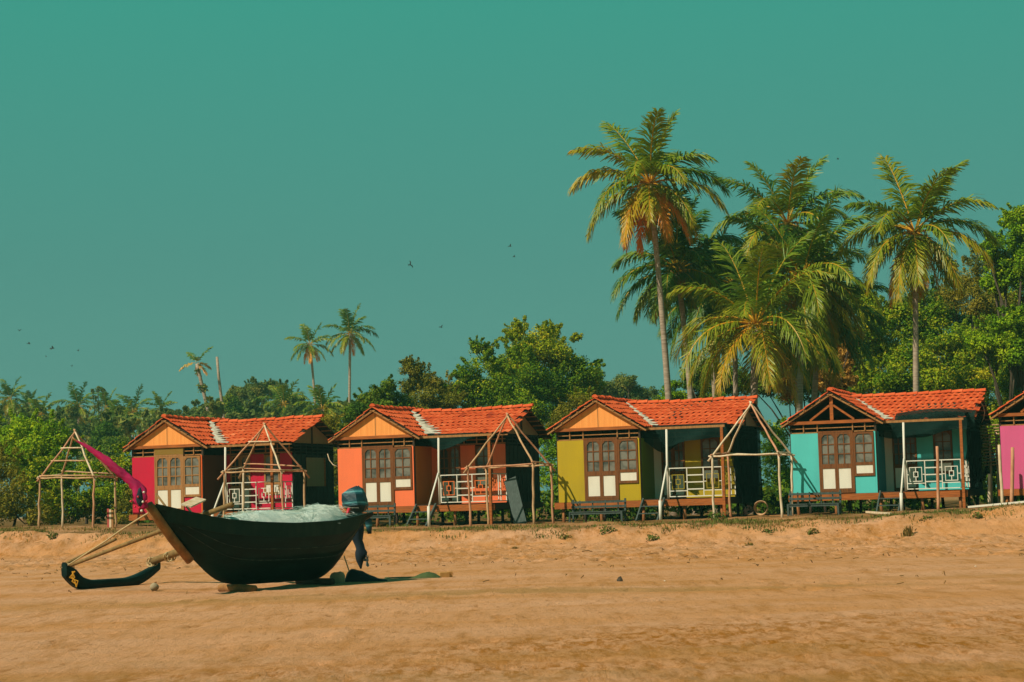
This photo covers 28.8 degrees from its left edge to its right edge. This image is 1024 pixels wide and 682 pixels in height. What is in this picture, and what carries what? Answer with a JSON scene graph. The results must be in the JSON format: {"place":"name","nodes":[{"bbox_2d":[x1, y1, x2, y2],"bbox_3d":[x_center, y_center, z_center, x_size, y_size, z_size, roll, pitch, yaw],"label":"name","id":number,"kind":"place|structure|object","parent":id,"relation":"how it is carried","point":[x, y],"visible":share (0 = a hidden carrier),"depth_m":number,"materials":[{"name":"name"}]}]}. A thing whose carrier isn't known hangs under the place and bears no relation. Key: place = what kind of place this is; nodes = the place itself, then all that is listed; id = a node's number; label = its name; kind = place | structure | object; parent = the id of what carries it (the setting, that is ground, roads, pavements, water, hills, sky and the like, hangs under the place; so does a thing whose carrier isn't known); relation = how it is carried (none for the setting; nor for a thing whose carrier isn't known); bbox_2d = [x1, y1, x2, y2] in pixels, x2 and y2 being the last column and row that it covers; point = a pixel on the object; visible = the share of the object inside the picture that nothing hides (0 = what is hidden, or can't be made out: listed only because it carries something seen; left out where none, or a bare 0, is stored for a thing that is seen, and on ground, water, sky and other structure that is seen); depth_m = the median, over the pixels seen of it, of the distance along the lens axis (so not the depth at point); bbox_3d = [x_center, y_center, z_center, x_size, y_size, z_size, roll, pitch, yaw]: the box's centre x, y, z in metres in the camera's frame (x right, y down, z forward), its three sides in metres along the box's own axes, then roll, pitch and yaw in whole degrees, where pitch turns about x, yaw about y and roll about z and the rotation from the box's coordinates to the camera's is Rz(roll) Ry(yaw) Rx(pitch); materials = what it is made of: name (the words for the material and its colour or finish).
{"place":"outdoors","nodes":[
{"label":"outdoors","id":0,"kind":"place"},
{"bbox_2d":[0,497,1023,681],"bbox_3d":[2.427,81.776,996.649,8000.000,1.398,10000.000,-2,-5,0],"label":"ground","id":1,"kind":"structure","parent":0,"point":[540,616],"depth_m":28.76,"materials":[{"name":"sand"}]},
{"bbox_2d":[0,376,30,492],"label":"palm tree","id":2,"kind":"object","parent":1,"relation":"on","point":[12,404],"visible":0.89,"depth_m":235.14,"materials":[{"name":"green plant"}]},
{"bbox_2d":[0,439,51,526],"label":"bush","id":3,"kind":"object","parent":1,"relation":"on","point":[10,504],"visible":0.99,"depth_m":80.77,"materials":[{"name":"green plant"}]},
{"bbox_2d":[16,392,56,511],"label":"palm tree","id":4,"kind":"object","parent":1,"relation":"on","point":[35,404],"visible":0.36,"depth_m":215.13,"materials":[{"name":"green plant"}]},
{"bbox_2d":[0,408,83,474],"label":"bush","id":5,"kind":"object","parent":1,"relation":"on","point":[25,434],"visible":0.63,"depth_m":96.64,"materials":[{"name":"green plant"}]},
{"bbox_2d":[4,441,131,524],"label":"bush","id":6,"kind":"object","parent":1,"relation":"on","point":[79,506],"visible":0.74,"depth_m":84.70,"materials":[{"name":"green plant"}]},
{"bbox_2d":[52,382,99,494],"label":"palm tree","id":7,"kind":"object","parent":1,"relation":"on","point":[79,400],"visible":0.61,"depth_m":230.04,"materials":[{"name":"green plant"}]},
{"bbox_2d":[36,429,117,527],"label":"pole frame","id":8,"kind":"object","parent":1,"relation":"on","point":[62,474],"visible":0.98,"depth_m":74.35,"materials":[{"name":"brown wood"}]},
{"bbox_2d":[90,386,104,516],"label":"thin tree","id":9,"kind":"object","parent":1,"relation":"on","point":[98,404],"visible":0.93,"depth_m":230.14,"materials":[{"name":"green plant"}]},
{"bbox_2d":[83,386,120,516],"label":"palm tree","id":10,"kind":"object","parent":1,"relation":"on","point":[104,400],"visible":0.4,"depth_m":234.71,"materials":[{"name":"green plant"}]},
{"bbox_2d":[84,420,129,515],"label":"broadleaf tree","id":11,"kind":"object","parent":1,"relation":"on","point":[105,435],"visible":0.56,"depth_m":159.65,"materials":[{"name":"green plant"}]},
{"bbox_2d":[87,399,143,441],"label":"palm tree","id":12,"kind":"object","parent":1,"relation":"on","point":[111,405],"visible":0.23,"depth_m":190.01,"materials":[{"name":"green plant"}]},
{"bbox_2d":[106,473,151,523],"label":"bush","id":13,"kind":"object","parent":1,"relation":"on","point":[123,505],"visible":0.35,"depth_m":82.67,"materials":[{"name":"green plant"}]},
{"bbox_2d":[109,383,152,437],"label":"palm tree","id":14,"kind":"object","parent":1,"relation":"on","point":[130,411],"visible":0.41,"depth_m":228.03,"materials":[{"name":"green plant"}]},
{"bbox_2d":[142,391,177,415],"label":"palm tree","id":15,"kind":"object","parent":1,"relation":"on","point":[159,401],"visible":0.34,"depth_m":239.82,"materials":[{"name":"green plant"}]},
{"bbox_2d":[179,346,213,414],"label":"palm tree","id":16,"kind":"object","parent":1,"relation":"on","point":[202,387],"visible":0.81,"depth_m":200.29,"materials":[{"name":"green plant"}]},
{"bbox_2d":[61,502,372,588],"bbox_3d":[-6.530,3.997,38.914,5.843,1.705,5.482,-5,-6,37],"label":"outrigger boat","id":17,"kind":"object","parent":1,"relation":"on","point":[229,551],"visible":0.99,"depth_m":37.18,"materials":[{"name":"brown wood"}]},
{"bbox_2d":[72,438,147,511],"bbox_3d":[-7.140,2.375,35.439,1.369,1.366,0.443,-2,-5,0],"label":"streamer","id":18,"kind":"object","parent":17,"relation":"attached to","point":[138,488],"visible":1,"depth_m":35.40,"materials":[{"name":"fabric"}]},
{"bbox_2d":[181,497,205,511],"bbox_3d":[-5.777,3.277,36.843,0.437,0.798,0.837,-3,-5,11],"label":"paddle","id":19,"kind":"object","parent":17,"relation":"in","point":[192,502],"visible":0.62,"depth_m":36.79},
{"bbox_2d":[219,503,350,522],"bbox_3d":[-4.460,3.372,37.982,1.280,0.536,3.933,-6,-6,40],"label":"fishing net","id":20,"kind":"object","parent":17,"relation":"in","point":[315,512],"visible":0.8,"depth_m":37.96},
{"bbox_2d":[342,486,371,568],"bbox_3d":[-3.160,3.761,40.185,0.631,1.682,0.527,1,-5,-30],"label":"outboard motor","id":21,"kind":"object","parent":17,"relation":"attached to","point":[354,498],"visible":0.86,"depth_m":40.15,"materials":[{"name":"metal"}]},
{"bbox_2d":[123,414,336,525],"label":"beach hut","id":22,"kind":"object","parent":1,"relation":"on","point":[177,461],"visible":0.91,"depth_m":75.57,"materials":[{"name":"wood"}]},
{"bbox_2d":[156,456,168,505],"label":"door","id":23,"kind":"structure","parent":22,"relation":"in","point":[162,463],"depth_m":75.23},
{"bbox_2d":[169,456,181,508],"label":"door","id":24,"kind":"structure","parent":22,"relation":"in","point":[175,462],"depth_m":75.03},
{"bbox_2d":[183,456,200,496],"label":"window","id":25,"kind":"structure","parent":22,"relation":"in","point":[191,464],"depth_m":74.81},
{"bbox_2d":[230,456,240,509],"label":"door","id":26,"kind":"structure","parent":22,"relation":"in","point":[233,476],"depth_m":76.02,"materials":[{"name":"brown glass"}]},
{"bbox_2d":[240,455,250,509],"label":"door","id":27,"kind":"structure","parent":22,"relation":"in","point":[243,458],"depth_m":75.85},
{"bbox_2d":[264,454,280,494],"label":"window","id":28,"kind":"structure","parent":22,"relation":"in","point":[267,485],"depth_m":75.52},
{"bbox_2d":[215,393,245,417],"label":"broadleaf tree","id":29,"kind":"object","parent":1,"relation":"on","point":[230,406],"visible":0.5,"depth_m":204.99,"materials":[{"name":"green plant"}]},
{"bbox_2d":[217,584,257,591],"bbox_3d":[-5.101,4.597,37.007,0.952,0.162,0.170,-6,-6,40],"label":"log roller","id":30,"kind":"object","parent":1,"relation":"on","point":[235,587],"visible":0.85,"depth_m":36.92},
{"bbox_2d":[217,422,309,515],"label":"pole frame","id":31,"kind":"object","parent":1,"relation":"on","point":[280,470],"visible":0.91,"depth_m":72.39,"materials":[{"name":"brown wood"}]},
{"bbox_2d":[225,376,305,412],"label":"broadleaf tree","id":32,"kind":"object","parent":1,"relation":"on","point":[256,388],"visible":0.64,"depth_m":224.52,"materials":[{"name":"green plant"}]},
{"bbox_2d":[250,379,309,416],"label":"palm tree","id":33,"kind":"object","parent":1,"relation":"on","point":[286,396],"visible":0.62,"depth_m":199.63,"materials":[{"name":"green plant"}]},
{"bbox_2d":[284,322,333,413],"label":"palm tree","id":34,"kind":"object","parent":1,"relation":"on","point":[308,337],"visible":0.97,"depth_m":200.34,"materials":[{"name":"green plant"}]},
{"bbox_2d":[295,578,334,584],"bbox_3d":[-3.819,4.670,38.606,0.950,0.152,0.160,-6,-6,40],"label":"log roller","id":35,"kind":"object","parent":1,"relation":"on","point":[322,581],"visible":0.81,"depth_m":38.46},
{"bbox_2d":[293,383,344,418],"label":"palm tree","id":36,"kind":"object","parent":1,"relation":"on","point":[320,398],"visible":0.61,"depth_m":169.75,"materials":[{"name":"green plant"}]},
{"bbox_2d":[313,406,347,493],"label":"bush","id":37,"kind":"object","parent":1,"relation":"on","point":[331,422],"visible":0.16,"depth_m":88.52,"materials":[{"name":"green plant"}]},
{"bbox_2d":[0,392,694,466],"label":"wood","id":38,"kind":"object","parent":1,"relation":"on","point":[217,409],"visible":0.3,"depth_m":194.02,"materials":[{"name":"green plant"}]},
{"bbox_2d":[322,303,378,402],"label":"palm tree","id":39,"kind":"object","parent":1,"relation":"on","point":[345,315],"visible":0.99,"depth_m":200.36,"materials":[{"name":"green plant"}]},
{"bbox_2d":[345,569,387,581],"bbox_3d":[-2.886,4.639,39.361,0.840,0.286,0.444,-2,-5,0],"label":"tarpaulin","id":40,"kind":"object","parent":1,"relation":"on","point":[353,575],"visible":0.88,"depth_m":39.21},
{"bbox_2d":[336,374,415,430],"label":"broadleaf tree","id":41,"kind":"object","parent":1,"relation":"on","point":[385,394],"visible":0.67,"depth_m":103.55,"materials":[{"name":"green plant"}]},
{"bbox_2d":[365,503,395,525],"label":"bench","id":42,"kind":"object","parent":1,"relation":"on","point":[383,516],"visible":0.44,"depth_m":71.14,"materials":[{"name":"grey wood"}]},
{"bbox_2d":[397,354,469,408],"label":"broadleaf tree","id":43,"kind":"object","parent":1,"relation":"on","point":[428,387],"visible":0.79,"depth_m":111.31,"materials":[{"name":"green plant"}]},
{"bbox_2d":[328,403,552,526],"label":"beach hut","id":44,"kind":"object","parent":1,"relation":"on","point":[385,456],"visible":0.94,"depth_m":72.58,"materials":[{"name":"brown wood"}]},
{"bbox_2d":[363,448,378,504],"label":"door","id":45,"kind":"structure","parent":44,"relation":"in","point":[370,460],"depth_m":72.27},
{"bbox_2d":[377,447,392,503],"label":"door","id":46,"kind":"structure","parent":44,"relation":"in","point":[385,496],"depth_m":72.08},
{"bbox_2d":[393,447,412,489],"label":"window","id":47,"kind":"structure","parent":44,"relation":"in","point":[402,456],"depth_m":71.87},
{"bbox_2d":[440,448,450,501],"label":"door","id":48,"kind":"structure","parent":44,"relation":"in","point":[444,454],"depth_m":73.09,"materials":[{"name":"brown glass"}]},
{"bbox_2d":[417,432,478,449],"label":"shade net","id":49,"kind":"object","parent":44,"relation":"attached to","point":[446,442],"visible":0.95,"depth_m":72.02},
{"bbox_2d":[449,446,461,502],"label":"door","id":50,"kind":"structure","parent":44,"relation":"in","point":[454,451],"depth_m":72.95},
{"bbox_2d":[475,445,492,486],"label":"window","id":51,"kind":"structure","parent":44,"relation":"in","point":[482,460],"depth_m":72.61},
{"bbox_2d":[463,412,555,526],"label":"pole frame","id":52,"kind":"object","parent":1,"relation":"on","point":[531,464],"visible":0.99,"depth_m":69.00,"materials":[{"name":"brown wood"}]},
{"bbox_2d":[0,502,1023,542],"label":"grass","id":53,"kind":"structure","parent":1,"relation":"on","point":[730,521],"depth_m":63.15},
{"bbox_2d":[0,511,1023,593],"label":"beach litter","id":54,"kind":"object","parent":1,"relation":"on","point":[597,558],"visible":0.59,"depth_m":49.59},
{"bbox_2d":[504,476,526,523],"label":"leaning board","id":55,"kind":"object","parent":1,"relation":"on","point":[515,501],"visible":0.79,"depth_m":69.86,"materials":[{"name":"grey wood"}]},
{"bbox_2d":[441,315,608,447],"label":"broadleaf tree","id":56,"kind":"object","parent":1,"relation":"on","point":[517,363],"visible":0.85,"depth_m":112.88,"materials":[{"name":"green plant"}]},
{"bbox_2d":[539,425,557,517],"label":"bush","id":57,"kind":"object","parent":1,"relation":"on","point":[550,452],"visible":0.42,"depth_m":84.36,"materials":[{"name":"green plant"}]},
{"bbox_2d":[89,469,1023,523],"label":"undergrowth","id":58,"kind":"object","parent":1,"relation":"on","point":[769,498],"visible":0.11,"depth_m":77.19,"materials":[{"name":"green plant"}]},
{"bbox_2d":[541,385,594,435],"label":"broadleaf tree","id":59,"kind":"object","parent":1,"relation":"on","point":[557,416],"visible":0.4,"depth_m":91.86,"materials":[{"name":"green plant"}]},
{"bbox_2d":[568,498,626,521],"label":"bench","id":60,"kind":"object","parent":1,"relation":"on","point":[572,513],"visible":0.91,"depth_m":68.33,"materials":[{"name":"grey wood"}]},
{"bbox_2d":[596,372,652,399],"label":"broadleaf tree","id":61,"kind":"object","parent":1,"relation":"on","point":[623,386],"visible":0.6,"depth_m":165.30,"materials":[{"name":"green plant"}]},
{"bbox_2d":[567,107,730,515],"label":"palm tree","id":62,"kind":"object","parent":1,"relation":"on","point":[651,201],"visible":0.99,"depth_m":84.28,"materials":[{"name":"green plant"}]},
{"bbox_2d":[546,394,769,521],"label":"beach hut","id":63,"kind":"object","parent":1,"relation":"on","point":[606,451],"visible":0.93,"depth_m":69.59,"materials":[{"name":"yellow wood"}]},
{"bbox_2d":[585,440,601,498],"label":"door","id":64,"kind":"structure","parent":63,"relation":"in","point":[593,479],"depth_m":69.39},
{"bbox_2d":[600,439,616,498],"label":"door","id":65,"kind":"structure","parent":63,"relation":"in","point":[607,446],"depth_m":69.18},
{"bbox_2d":[617,439,638,482],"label":"window","id":66,"kind":"structure","parent":63,"relation":"in","point":[628,472],"depth_m":68.97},
{"bbox_2d":[661,448,673,497],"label":"door","id":67,"kind":"structure","parent":63,"relation":"in","point":[670,453],"depth_m":70.17,"materials":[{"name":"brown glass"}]},
{"bbox_2d":[673,442,685,495],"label":"door","id":68,"kind":"structure","parent":63,"relation":"in","point":[678,451],"depth_m":70.05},
{"bbox_2d":[642,422,762,516],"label":"shade net","id":69,"kind":"object","parent":63,"relation":"attached to","point":[747,469],"visible":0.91,"depth_m":69.42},
{"bbox_2d":[700,437,720,480],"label":"window","id":70,"kind":"structure","parent":63,"relation":"in","point":[708,445],"depth_m":69.71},
{"bbox_2d":[652,380,687,399],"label":"broadleaf tree","id":71,"kind":"object","parent":1,"relation":"on","point":[677,394],"visible":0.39,"depth_m":93.84,"materials":[{"name":"green plant"}]},
{"bbox_2d":[609,187,751,514],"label":"palm tree","id":72,"kind":"object","parent":1,"relation":"on","point":[675,273],"visible":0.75,"depth_m":87.95,"materials":[{"name":"green plant"}]},
{"bbox_2d":[647,225,748,512],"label":"palm tree","id":73,"kind":"object","parent":1,"relation":"on","point":[676,330],"visible":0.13,"depth_m":95.11,"materials":[{"name":"green plant"}]},
{"bbox_2d":[679,351,743,509],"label":"broadleaf tree","id":74,"kind":"object","parent":1,"relation":"on","point":[697,386],"visible":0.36,"depth_m":108.03,"materials":[{"name":"green plant"}]},
{"bbox_2d":[664,218,800,507],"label":"palm tree","id":75,"kind":"object","parent":1,"relation":"on","point":[717,275],"visible":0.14,"depth_m":92.98,"materials":[{"name":"green plant"}]},
{"bbox_2d":[707,401,797,518],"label":"pole frame","id":76,"kind":"object","parent":1,"relation":"on","point":[778,453],"visible":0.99,"depth_m":66.04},
{"bbox_2d":[666,229,845,513],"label":"palm tree","id":77,"kind":"object","parent":1,"relation":"on","point":[765,347],"visible":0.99,"depth_m":78.82,"materials":[{"name":"green plant"}]},
{"bbox_2d":[757,415,790,511],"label":"bush","id":78,"kind":"object","parent":1,"relation":"on","point":[771,460],"visible":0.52,"depth_m":81.18,"materials":[{"name":"green plant"}]},
{"bbox_2d":[708,155,865,411],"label":"palm tree","id":79,"kind":"object","parent":1,"relation":"on","point":[794,198],"visible":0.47,"depth_m":92.05,"materials":[{"name":"green plant"}]},
{"bbox_2d":[725,312,863,436],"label":"broadleaf tree","id":80,"kind":"object","parent":1,"relation":"on","point":[805,398],"visible":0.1,"depth_m":111.78,"materials":[{"name":"green plant"}]},
{"bbox_2d":[719,185,883,412],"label":"palm tree","id":81,"kind":"object","parent":1,"relation":"on","point":[821,298],"visible":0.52,"depth_m":86.95,"materials":[{"name":"green plant"}]},
{"bbox_2d":[787,490,841,515],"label":"bench","id":82,"kind":"object","parent":1,"relation":"on","point":[790,505],"visible":0.9,"depth_m":65.77,"materials":[{"name":"grey wood"}]},
{"bbox_2d":[774,330,862,406],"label":"dry tree","id":83,"kind":"object","parent":1,"relation":"on","point":[850,379],"visible":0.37,"depth_m":99.92,"materials":[{"name":"brown plant"}]},
{"bbox_2d":[759,240,889,402],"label":"palm tree","id":84,"kind":"object","parent":1,"relation":"on","point":[847,339],"visible":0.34,"depth_m":89.80,"materials":[{"name":"green plant"}]},
{"bbox_2d":[780,387,991,514],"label":"beach hut","id":85,"kind":"object","parent":1,"relation":"on","point":[837,442],"visible":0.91,"depth_m":66.80,"materials":[{"name":"teal wood"}]},
{"bbox_2d":[819,433,837,491],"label":"door","id":86,"kind":"structure","parent":85,"relation":"in","point":[827,440],"depth_m":66.57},
{"bbox_2d":[835,432,853,490],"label":"door","id":87,"kind":"structure","parent":85,"relation":"in","point":[843,439],"depth_m":66.39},
{"bbox_2d":[853,432,874,475],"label":"window","id":88,"kind":"structure","parent":85,"relation":"in","point":[863,442],"depth_m":66.18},
{"bbox_2d":[892,438,904,489],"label":"door","id":89,"kind":"structure","parent":85,"relation":"in","point":[897,444],"depth_m":67.35,"materials":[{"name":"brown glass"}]},
{"bbox_2d":[905,438,918,489],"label":"door","id":90,"kind":"structure","parent":85,"relation":"in","point":[910,443],"depth_m":67.19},
{"bbox_2d":[876,408,995,486],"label":"shade net","id":91,"kind":"object","parent":85,"relation":"attached to","point":[974,455],"visible":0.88,"depth_m":66.27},
{"bbox_2d":[933,430,953,473],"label":"window","id":92,"kind":"structure","parent":85,"relation":"in","point":[943,440],"depth_m":66.84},
{"bbox_2d":[837,275,993,373],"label":"broadleaf tree","id":93,"kind":"object","parent":1,"relation":"on","point":[930,297],"visible":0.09,"depth_m":122.10,"materials":[{"name":"green plant"}]},
{"bbox_2d":[851,294,982,503],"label":"broadleaf tree","id":94,"kind":"object","parent":1,"relation":"on","point":[895,376],"visible":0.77,"depth_m":104.69,"materials":[{"name":"green plant"}]},
{"bbox_2d":[833,153,1001,506],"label":"palm tree","id":95,"kind":"object","parent":1,"relation":"on","point":[915,252],"visible":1,"depth_m":84.03,"materials":[{"name":"green plant"}]},
{"bbox_2d":[936,446,939,508],"bbox_3d":[13.774,4.541,64.433,0.158,2.266,0.112,-4,-5,22],"label":"wooden post","id":96,"kind":"object","parent":1,"relation":"on","point":[937,478],"visible":0.81,"depth_m":64.41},
{"bbox_2d":[869,287,1022,500],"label":"broadleaf tree","id":97,"kind":"object","parent":1,"relation":"on","point":[983,325],"visible":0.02,"depth_m":113.16,"materials":[{"name":"green plant"}]},
{"bbox_2d":[932,241,1017,501],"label":"broadleaf tree","id":98,"kind":"object","parent":1,"relation":"on","point":[984,300],"visible":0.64,"depth_m":107.70,"materials":[{"name":"green plant"}]},
{"bbox_2d":[943,349,1019,453],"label":"broadleaf tree","id":99,"kind":"object","parent":1,"relation":"on","point":[969,377],"visible":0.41,"depth_m":97.14,"materials":[{"name":"green plant"}]},
{"bbox_2d":[979,410,1000,503],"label":"bush","id":100,"kind":"object","parent":1,"relation":"on","point":[996,420],"visible":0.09,"depth_m":83.13,"materials":[{"name":"green plant"}]},
{"bbox_2d":[962,304,1023,406],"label":"broadleaf tree","id":101,"kind":"object","parent":1,"relation":"on","point":[1005,336],"visible":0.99,"depth_m":93.59,"materials":[{"name":"green plant"}]},
{"bbox_2d":[982,424,1005,503],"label":"bamboo lattice","id":102,"kind":"object","parent":1,"relation":"on","point":[996,443],"visible":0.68,"depth_m":67.11,"materials":[{"name":"brown wood"}]},
{"bbox_2d":[976,202,1023,395],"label":"broadleaf tree","id":103,"kind":"object","parent":1,"relation":"on","point":[1008,273],"visible":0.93,"depth_m":95.53,"materials":[{"name":"green plant"}]},
{"bbox_2d":[998,445,1003,502],"bbox_3d":[15.684,4.407,63.843,0.110,2.160,0.108,0,-5,-22],"label":"wooden post","id":104,"kind":"object","parent":1,"relation":"on","point":[1000,476],"visible":0.81,"depth_m":63.81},
{"bbox_2d":[988,391,1023,504],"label":"beach hut","id":105,"kind":"object","parent":1,"relation":"on","point":[1009,415],"visible":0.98,"depth_m":64.58,"materials":[{"name":"pink wood"}]},
{"bbox_2d":[1010,447,1013,501],"bbox_3d":[15.980,4.410,63.627,0.226,2.027,0.126,-4,-5,22],"label":"wooden post","id":106,"kind":"object","parent":1,"relation":"on","point":[1012,478],"visible":0.81,"depth_m":63.59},
{"bbox_2d":[0,0,1023,515],"label":"sky","id":107,"kind":"structure","parent":0,"point":[178,177],"materials":[{"name":"teal"}]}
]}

